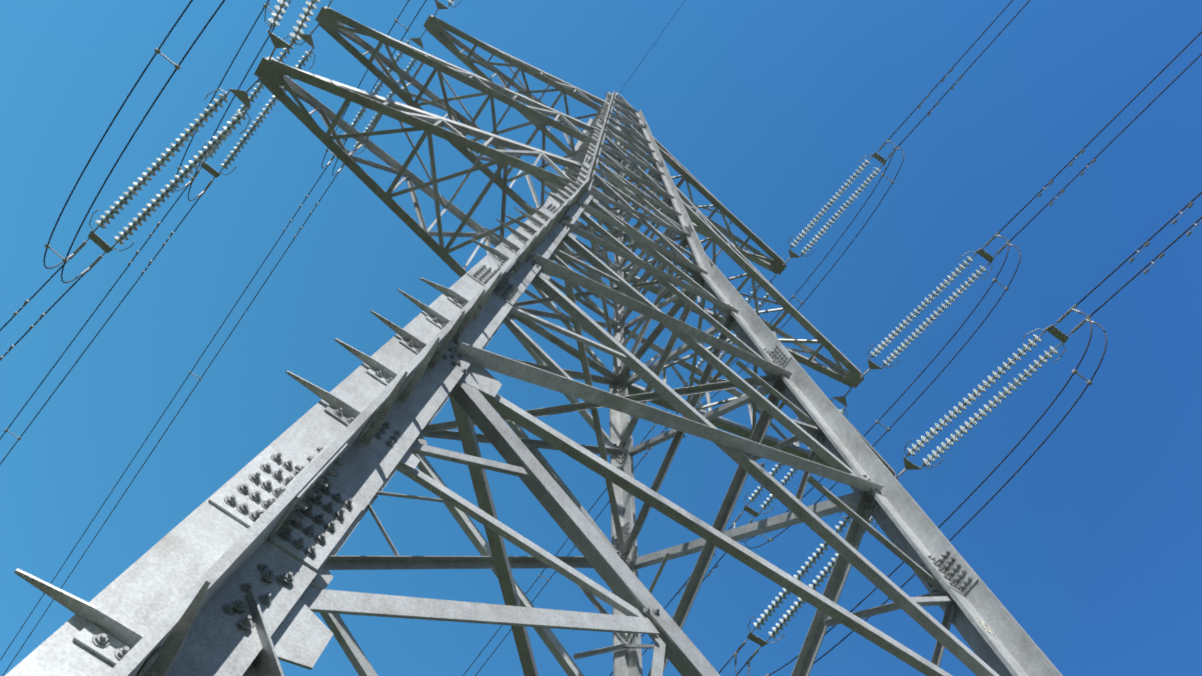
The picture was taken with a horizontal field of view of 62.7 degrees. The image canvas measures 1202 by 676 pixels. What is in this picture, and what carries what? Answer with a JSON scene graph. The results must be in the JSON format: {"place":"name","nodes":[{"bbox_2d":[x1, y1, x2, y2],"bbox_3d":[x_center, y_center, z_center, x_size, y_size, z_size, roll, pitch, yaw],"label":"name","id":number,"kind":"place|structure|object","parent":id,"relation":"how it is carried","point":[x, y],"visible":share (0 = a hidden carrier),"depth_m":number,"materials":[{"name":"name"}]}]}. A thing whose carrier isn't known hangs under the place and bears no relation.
{"place":"outdoors","nodes":[
{"label":"outdoors","id":0,"kind":"place"},
{"bbox_2d":[0,0,1201,675],"label":"sky","id":1,"kind":"structure","parent":0,"point":[1093,546],"materials":[{"name":"blue"}]},
{"label":"ground","id":2,"kind":"structure","parent":0,"visible":0},
{"bbox_2d":[5,6,1062,675],"bbox_3d":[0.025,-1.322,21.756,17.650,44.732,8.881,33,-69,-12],"label":"pylon lattice","id":3,"kind":"object","parent":2,"relation":"on","point":[233,576],"visible":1,"depth_m":10.57,"materials":[{"name":"metal"}]},
{"bbox_2d":[95,0,1057,638],"bbox_3d":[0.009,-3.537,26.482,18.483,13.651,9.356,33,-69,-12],"label":"insulator strings","id":4,"kind":"object","parent":3,"relation":"attached to","point":[209,150],"visible":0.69,"depth_m":21.97,"materials":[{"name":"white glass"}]},
{"bbox_2d":[0,0,1201,675],"bbox_3d":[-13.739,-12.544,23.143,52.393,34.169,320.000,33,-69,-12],"label":"conductors","id":5,"kind":"object","parent":3,"relation":"attached to","point":[686,400],"visible":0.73,"depth_m":24.74,"materials":[{"name":"grey"}]},
{"bbox_2d":[0,0,1201,675],"bbox_3d":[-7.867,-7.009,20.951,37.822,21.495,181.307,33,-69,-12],"label":"line fittings","id":6,"kind":"object","parent":3,"relation":"attached to","point":[244,100],"visible":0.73,"depth_m":23.75,"materials":[{"name":"grey metal"}]}
]}

